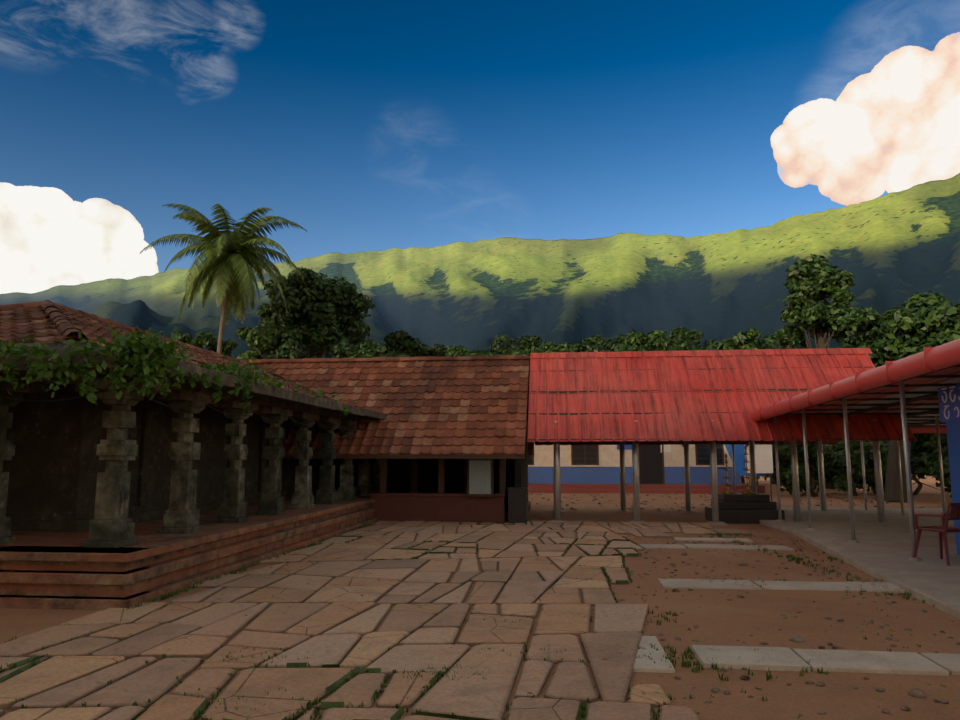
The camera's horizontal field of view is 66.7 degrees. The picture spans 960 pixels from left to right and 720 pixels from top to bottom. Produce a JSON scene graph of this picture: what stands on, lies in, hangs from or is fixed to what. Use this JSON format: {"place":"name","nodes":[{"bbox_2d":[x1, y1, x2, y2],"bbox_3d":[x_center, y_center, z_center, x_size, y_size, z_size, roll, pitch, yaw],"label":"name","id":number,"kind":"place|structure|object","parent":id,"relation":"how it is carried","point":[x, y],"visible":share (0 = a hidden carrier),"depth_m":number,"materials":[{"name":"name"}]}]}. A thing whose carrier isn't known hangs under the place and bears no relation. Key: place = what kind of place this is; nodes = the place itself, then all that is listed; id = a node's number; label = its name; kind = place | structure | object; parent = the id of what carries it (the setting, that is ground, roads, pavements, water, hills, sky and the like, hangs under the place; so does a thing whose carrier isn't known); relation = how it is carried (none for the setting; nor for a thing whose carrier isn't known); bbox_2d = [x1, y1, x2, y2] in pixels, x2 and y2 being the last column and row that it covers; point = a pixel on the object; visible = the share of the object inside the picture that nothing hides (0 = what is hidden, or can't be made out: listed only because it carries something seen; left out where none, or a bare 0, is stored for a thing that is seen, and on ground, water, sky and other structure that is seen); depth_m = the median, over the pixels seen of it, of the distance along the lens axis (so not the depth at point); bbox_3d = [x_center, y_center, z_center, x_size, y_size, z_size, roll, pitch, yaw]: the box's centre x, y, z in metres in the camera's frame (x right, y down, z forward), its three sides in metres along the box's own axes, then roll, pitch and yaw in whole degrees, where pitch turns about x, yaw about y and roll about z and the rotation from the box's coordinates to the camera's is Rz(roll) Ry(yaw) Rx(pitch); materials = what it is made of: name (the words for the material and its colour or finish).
{"place":"outdoors","nodes":[
{"label":"outdoors","id":0,"kind":"place"},
{"bbox_2d":[2,384,339,531],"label":"hall wall","id":1,"kind":"structure","parent":0,"point":[54,466],"depth_m":10.01,"materials":[{"name":"stone"}]},
{"bbox_2d":[176,330,237,356],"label":"bush","id":2,"kind":"object","parent":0,"point":[228,345],"depth_m":62.20,"materials":[{"name":"green plant"}]},
{"bbox_2d":[236,325,308,359],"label":"tree","id":3,"kind":"object","parent":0,"point":[268,341],"depth_m":52.80,"materials":[{"name":"green plant"}]},
{"bbox_2d":[263,340,320,358],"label":"bush","id":4,"kind":"object","parent":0,"point":[291,350],"visible":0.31,"depth_m":50.47,"materials":[{"name":"green plant"}]},
{"bbox_2d":[419,344,446,356],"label":"tree","id":5,"kind":"object","parent":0,"point":[436,350],"depth_m":70.18,"materials":[{"name":"green plant"}]},
{"bbox_2d":[0,173,959,454],"bbox_3d":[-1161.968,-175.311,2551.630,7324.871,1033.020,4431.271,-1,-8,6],"label":"mountain","id":6,"kind":"structure","parent":0,"point":[892,249],"depth_m":2142.34,"materials":[{"name":"green plant"}]},
{"bbox_2d":[0,481,959,719],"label":"ground","id":7,"kind":"structure","parent":0,"point":[718,618],"depth_m":6.84,"materials":[{"name":"brown soil"}]},
{"bbox_2d":[0,491,407,609],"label":"stone plinth","id":8,"kind":"structure","parent":7,"relation":"on","point":[53,570],"depth_m":8.23,"materials":[{"name":"brown stone"}]},
{"bbox_2d":[0,390,379,547],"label":"hall columns","id":9,"kind":"structure","parent":8,"relation":"on","point":[112,524],"depth_m":9.57,"materials":[{"name":"grey stone"}]},
{"bbox_2d":[0,340,386,535],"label":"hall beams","id":10,"kind":"structure","parent":9,"relation":"on","point":[268,399],"depth_m":9.48,"materials":[{"name":"brown wood"}]},
{"bbox_2d":[0,300,347,404],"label":"hall roof","id":11,"kind":"structure","parent":10,"relation":"on","point":[46,321],"depth_m":10.73,"materials":[{"name":"brown tile"}]},
{"bbox_2d":[0,325,356,415],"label":"vines","id":12,"kind":"object","parent":11,"relation":"on","point":[147,344],"visible":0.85,"depth_m":7.49,"materials":[{"name":"green plant"}]},
{"bbox_2d":[0,521,654,719],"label":"moss","id":13,"kind":"object","parent":7,"relation":"on","point":[328,705],"visible":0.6,"depth_m":5.00,"materials":[{"name":"green plant"}]},
{"bbox_2d":[347,344,393,357],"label":"tree","id":14,"kind":"object","parent":7,"relation":"on","point":[374,350],"visible":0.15,"depth_m":48.89,"materials":[{"name":"green plant"}]},
{"bbox_2d":[0,521,752,719],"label":"flagstones","id":15,"kind":"object","parent":7,"relation":"on","point":[57,682],"visible":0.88,"depth_m":5.99,"materials":[{"name":"brown stone"}]},
{"bbox_2d":[507,487,527,524],"bbox_3d":[0.873,3.365,16.820,0.460,0.840,0.440,-1,-8,6],"label":"bin","id":16,"kind":"object","parent":15,"relation":"on","point":[517,504],"visible":0.85,"depth_m":16.62,"materials":[{"name":"black"}]},
{"bbox_2d":[283,372,527,502],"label":"wall","id":17,"kind":"structure","parent":7,"relation":"on","point":[398,474],"depth_m":21.07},
{"bbox_2d":[243,355,533,455],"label":"tiled roof","id":18,"kind":"structure","parent":17,"relation":"on","point":[433,403],"depth_m":18.08,"materials":[{"name":"brown tile"}]},
{"bbox_2d":[369,493,530,522],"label":"maroon wall","id":19,"kind":"structure","parent":7,"relation":"on","point":[451,507],"depth_m":17.06,"materials":[{"name":"red paint"}]},
{"bbox_2d":[467,459,493,496],"bbox_3d":[0.003,2.727,16.949,0.620,0.900,0.060,-1,-8,6],"label":"board frame","id":20,"kind":"object","parent":19,"relation":"attached to","point":[483,495],"visible":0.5,"depth_m":16.90,"materials":[{"name":"grey"}]},
{"bbox_2d":[469,460,490,493],"bbox_3d":[-0.001,2.718,16.917,0.500,0.770,0.006,-1,-8,6],"label":"picture board","id":21,"kind":"object","parent":20,"relation":"in","point":[479,476],"visible":1,"depth_m":16.91,"materials":[{"name":"white"}]},
{"bbox_2d":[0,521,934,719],"bbox_3d":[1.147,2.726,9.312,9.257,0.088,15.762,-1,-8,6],"label":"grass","id":22,"kind":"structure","parent":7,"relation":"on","point":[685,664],"depth_m":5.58,"materials":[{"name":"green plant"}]},
{"bbox_2d":[96,521,946,717],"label":"leaf litter","id":23,"kind":"object","parent":7,"relation":"on","point":[642,692],"visible":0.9,"depth_m":7.59,"materials":[{"name":"plant"}]},
{"bbox_2d":[507,346,543,361],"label":"tree","id":24,"kind":"object","parent":7,"relation":"on","point":[528,350],"visible":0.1,"depth_m":49.44,"materials":[{"name":"green plant"}]},
{"bbox_2d":[549,509,728,524],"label":"shed footings","id":25,"kind":"object","parent":7,"relation":"on","point":[685,511],"visible":0.25,"depth_m":16.91,"materials":[{"name":"grey concrete"}]},
{"bbox_2d":[553,419,885,521],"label":"shed poles","id":26,"kind":"object","parent":25,"relation":"on","point":[795,483],"visible":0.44,"depth_m":16.91,"materials":[{"name":"grey metal"}]},
{"bbox_2d":[528,367,913,446],"bbox_3d":[5.568,1.029,18.805,8.460,2.349,4.649,-1,-8,6],"label":"batten","id":27,"kind":"object","parent":26,"relation":"on","point":[747,443],"visible":0.1,"depth_m":17.91,"materials":[{"name":"red metal"}]},
{"bbox_2d":[527,348,915,444],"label":"shed roof","id":28,"kind":"structure","parent":27,"relation":"on","point":[678,380],"depth_m":17.75,"materials":[{"name":"red metal"}]},
{"bbox_2d":[528,483,764,493],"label":"plinth","id":29,"kind":"structure","parent":7,"relation":"on","point":[644,488],"depth_m":31.27,"materials":[{"name":"red paint"}]},
{"bbox_2d":[534,442,732,466],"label":"wall","id":30,"kind":"structure","parent":29,"relation":"on","point":[609,455],"depth_m":33.23,"materials":[{"name":"beige paint"}]},
{"bbox_2d":[617,445,631,448],"bbox_3d":[6.691,3.842,33.200,0.900,0.450,0.015,-1,-8,6],"label":"board","id":31,"kind":"object","parent":30,"relation":"attached to","point":[628,446],"visible":0.21,"depth_m":33.17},
{"bbox_2d":[528,445,722,483],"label":"windows","id":32,"kind":"structure","parent":30,"relation":"attached to","point":[651,471],"depth_m":32.99,"materials":[{"name":"grey"}]},
{"bbox_2d":[528,442,723,483],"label":"frames","id":33,"kind":"structure","parent":30,"relation":"attached to","point":[597,458],"depth_m":32.97,"materials":[{"name":"brown wood"}]},
{"bbox_2d":[528,465,725,466],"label":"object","id":34,"kind":"object","parent":30,"relation":"attached to","point":[599,465],"visible":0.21,"depth_m":33.16,"materials":[{"name":"paint"}]},
{"bbox_2d":[528,467,740,483],"bbox_3d":[4.556,5.254,33.270,14.220,0.770,0.032,-1,-8,6],"label":"blue band","id":35,"kind":"object","parent":30,"relation":"attached to","point":[595,475],"visible":0.36,"depth_m":33.11,"materials":[{"name":"blue paint"}]},
{"bbox_2d":[661,445,670,452],"bbox_3d":[8.406,3.942,33.001,0.450,0.500,0.015,-1,-8,6],"label":"board","id":36,"kind":"object","parent":30,"relation":"attached to","point":[667,448],"visible":0.57,"depth_m":32.98,"materials":[{"name":"white paint"}]},
{"bbox_2d":[410,492,959,715],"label":"pebbles","id":37,"kind":"object","parent":7,"relation":"on","point":[917,692],"visible":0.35,"depth_m":6.81,"materials":[{"name":"brown stone"}]},
{"bbox_2d":[705,493,784,523],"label":"stepped platform","id":38,"kind":"structure","parent":7,"relation":"on","point":[739,508],"depth_m":16.98,"materials":[{"name":"black stone"}]},
{"bbox_2d":[722,444,754,493],"bbox_3d":[6.236,2.641,17.659,0.777,1.180,0.348,-3,-8,21],"label":"brass lamp","id":39,"kind":"object","parent":38,"relation":"on","point":[746,491],"visible":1,"depth_m":17.59,"materials":[{"name":"brown metal"}]},
{"bbox_2d":[756,476,758,492],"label":"tarp poles","id":40,"kind":"object","parent":7,"relation":"on","point":[757,484],"depth_m":29.68,"materials":[{"name":"grey metal"}]},
{"bbox_2d":[748,473,771,500],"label":"notice legs","id":41,"kind":"object","parent":7,"relation":"on","point":[770,484],"visible":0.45,"depth_m":24.72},
{"bbox_2d":[633,537,959,675],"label":"new slabs","id":42,"kind":"structure","parent":7,"relation":"on","point":[850,661],"depth_m":5.50,"materials":[{"name":"concrete"}]},
{"bbox_2d":[772,444,827,489],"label":"leaves","id":43,"kind":"object","parent":7,"relation":"on","point":[815,484],"depth_m":34.30,"materials":[{"name":"green plant"}]},
{"bbox_2d":[766,444,866,496],"bbox_3d":[12.867,4.016,28.406,3.707,2.777,3.323,-1,-8,6],"label":"shrub","id":44,"kind":"object","parent":7,"relation":"on","point":[839,482],"depth_m":28.02,"materials":[{"name":"green plant"}]},
{"bbox_2d":[779,254,855,488],"bbox_3d":[17.299,0.485,36.796,4.406,11.900,4.080,-1,-8,6],"label":"tree","id":45,"kind":"object","parent":7,"relation":"on","point":[818,281],"depth_m":36.19,"materials":[{"name":"green plant"}]},
{"bbox_2d":[800,441,888,495],"bbox_3d":[14.950,4.195,29.296,4.314,2.615,4.656,-1,-8,6],"label":"tree","id":46,"kind":"object","parent":7,"relation":"on","point":[867,449],"depth_m":28.37,"materials":[{"name":"green plant"}]},
{"bbox_2d":[759,507,959,619],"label":"apron","id":47,"kind":"object","parent":7,"relation":"on","point":[882,551],"visible":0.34,"depth_m":11.85,"materials":[{"name":"concrete"}]},
{"bbox_2d":[732,381,945,557],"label":"canopy posts","id":48,"kind":"object","parent":47,"relation":"on","point":[907,465],"visible":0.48,"depth_m":14.48,"materials":[{"name":"grey metal"}]},
{"bbox_2d":[775,364,959,426],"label":"canopy frame","id":49,"kind":"object","parent":48,"relation":"on","point":[930,395],"visible":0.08,"depth_m":14.47,"materials":[{"name":"grey metal"}]},
{"bbox_2d":[747,339,959,432],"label":"canopy roof","id":50,"kind":"structure","parent":49,"relation":"attached to","point":[932,359],"depth_m":10.46,"materials":[{"name":"red metal"}]},
{"bbox_2d":[792,367,959,412],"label":"canopy top","id":51,"kind":"object","parent":49,"relation":"on","point":[909,382],"visible":0.06,"depth_m":12.45,"materials":[{"name":"metal"}]},
{"bbox_2d":[801,369,959,424],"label":"canopy underside","id":52,"kind":"object","parent":49,"relation":"attached to","point":[955,381],"depth_m":14.52,"materials":[{"name":"grey metal"}]},
{"bbox_2d":[776,519,922,560],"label":"post bases","id":53,"kind":"object","parent":47,"relation":"on","point":[857,541],"visible":0.69,"depth_m":12.25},
{"bbox_2d":[913,503,959,565],"bbox_3d":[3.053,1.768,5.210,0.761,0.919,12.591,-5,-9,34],"label":"chair","id":54,"kind":"object","parent":47,"relation":"on","point":[943,529],"visible":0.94,"depth_m":9.89,"materials":[{"name":"red plastic"}]},
{"bbox_2d":[946,420,959,554],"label":"booth","id":55,"kind":"object","parent":47,"relation":"on","point":[953,434],"visible":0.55,"depth_m":10.79,"materials":[{"name":"blue paint"}]},
{"bbox_2d":[937,384,959,421],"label":"signboard","id":56,"kind":"object","parent":55,"relation":"attached to","point":[953,405],"visible":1,"depth_m":10.05},
{"bbox_2d":[941,386,959,418],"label":"sign text","id":57,"kind":"object","parent":56,"relation":"attached to","point":[945,401],"visible":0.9,"depth_m":10.04},
{"bbox_2d":[841,291,959,502],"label":"tree","id":58,"kind":"object","parent":7,"relation":"on","point":[880,340],"depth_m":24.88,"materials":[{"name":"green plant"}]},
{"bbox_2d":[853,444,950,494],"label":"branches","id":59,"kind":"object","parent":7,"relation":"on","point":[913,455],"depth_m":29.79,"materials":[{"name":"green plant"}]},
{"bbox_2d":[910,444,950,491],"bbox_3d":[16.279,3.737,24.063,3.064,2.170,3.529,-1,-8,6],"label":"shrub","id":60,"kind":"object","parent":7,"relation":"on","point":[931,464],"depth_m":24.90,"materials":[{"name":"green plant"}]},
{"bbox_2d":[0,0,959,293],"label":"sky","id":61,"kind":"structure","parent":0,"point":[362,125],"materials":[{"name":"blue"}]},
{"bbox_2d":[488,334,541,354],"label":"tree","id":62,"kind":"object","parent":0,"point":[505,345],"depth_m":79.23,"materials":[{"name":"green plant"}]},
{"bbox_2d":[540,340,571,352],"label":"tree","id":63,"kind":"object","parent":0,"point":[547,346],"visible":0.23,"depth_m":71.36,"materials":[{"name":"green plant"}]},
{"bbox_2d":[556,335,611,351],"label":"tree","id":64,"kind":"object","parent":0,"point":[586,342],"depth_m":77.64,"materials":[{"name":"green plant"}]},
{"bbox_2d":[585,334,644,351],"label":"tree","id":65,"kind":"object","parent":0,"point":[606,345],"depth_m":68.88,"materials":[{"name":"green plant"}]},
{"bbox_2d":[612,344,656,351],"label":"tree","id":66,"kind":"object","parent":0,"point":[622,347],"visible":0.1,"depth_m":48.60,"materials":[{"name":"green plant"}]},
{"bbox_2d":[622,330,692,350],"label":"tree","id":67,"kind":"object","parent":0,"point":[655,340],"depth_m":62.26,"materials":[{"name":"green plant"}]},
{"bbox_2d":[689,338,734,349],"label":"tree","id":68,"kind":"object","parent":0,"point":[698,347],"visible":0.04,"depth_m":65.44,"materials":[{"name":"green plant"}]},
{"bbox_2d":[725,444,775,475],"bbox_3d":[10.754,3.564,29.369,3.008,2.216,0.481,4,-8,-26],"label":"tarp","id":69,"kind":"object","parent":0,"point":[739,450],"visible":0.15,"depth_m":29.04,"materials":[{"name":"blue fabric"}]},
{"bbox_2d":[744,444,772,472],"bbox_3d":[9.517,3.307,24.885,0.900,1.100,0.030,-1,-8,6],"label":"notice","id":70,"kind":"object","parent":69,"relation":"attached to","point":[763,459],"visible":0.64,"depth_m":24.85,"materials":[{"name":"paper"}]},
{"bbox_2d":[741,475,767,482],"bbox_3d":[14.436,5.489,40.002,4.250,2.842,3.568,-1,-8,6],"label":"shrub","id":71,"kind":"object","parent":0,"point":[742,480],"depth_m":39.98,"materials":[{"name":"plant"}]},
{"bbox_2d":[716,328,796,476],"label":"tree","id":72,"kind":"object","parent":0,"point":[752,336],"depth_m":57.88,"materials":[{"name":"green plant"}]},
{"bbox_2d":[759,341,794,483],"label":"tree","id":73,"kind":"object","parent":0,"point":[774,345],"depth_m":41.84,"materials":[{"name":"green plant"}]},
{"bbox_2d":[775,324,809,348],"bbox_3d":[16.620,2.390,38.410,1.887,8.521,2.526,-1,-8,6],"label":"tree","id":74,"kind":"object","parent":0,"point":[787,335],"depth_m":38.44,"materials":[{"name":"green plant"}]},
{"bbox_2d":[744,474,939,483],"bbox_3d":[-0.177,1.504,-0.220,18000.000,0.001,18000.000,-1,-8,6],"label":"ground","id":75,"kind":"structure","parent":0,"point":[928,479],"depth_m":51.43,"materials":[{"name":"brown soil"}]},
{"bbox_2d":[140,204,306,353],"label":"palm","id":76,"kind":"object","parent":75,"relation":"on","point":[242,256],"depth_m":48.86,"materials":[{"name":"green plant"}]},
{"bbox_2d":[257,266,374,357],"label":"tree","id":77,"kind":"object","parent":75,"relation":"on","point":[345,292],"depth_m":55.93,"materials":[{"name":"green plant"}]},
{"bbox_2d":[329,340,380,357],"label":"tree","id":78,"kind":"object","parent":75,"relation":"on","point":[342,349],"visible":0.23,"depth_m":53.21,"materials":[{"name":"green plant"}]},
{"bbox_2d":[383,329,424,356],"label":"tree","id":79,"kind":"object","parent":75,"relation":"on","point":[394,347],"depth_m":62.21,"materials":[{"name":"green plant"}]},
{"bbox_2d":[397,353,410,356],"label":"tree","id":80,"kind":"object","parent":75,"relation":"on","point":[403,355],"depth_m":52.48,"materials":[{"name":"green plant"}]},
{"bbox_2d":[445,345,475,356],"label":"tree","id":81,"kind":"object","parent":75,"relation":"on","point":[455,350],"depth_m":74.68,"materials":[{"name":"green plant"}]},
{"bbox_2d":[465,350,504,355],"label":"tree","id":82,"kind":"object","parent":75,"relation":"on","point":[482,353],"depth_m":66.71,"materials":[{"name":"green plant"}]},
{"bbox_2d":[659,326,719,350],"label":"tree","id":83,"kind":"object","parent":75,"relation":"on","point":[694,334],"depth_m":72.54,"materials":[{"name":"green plant"}]},
{"bbox_2d":[911,433,951,497],"bbox_3d":[17.825,3.512,27.832,4.577,3.572,4.842,-1,-8,6],"label":"tree","id":84,"kind":"object","parent":75,"relation":"on","point":[930,444],"depth_m":27.91,"materials":[{"name":"green plant"}]}
]}

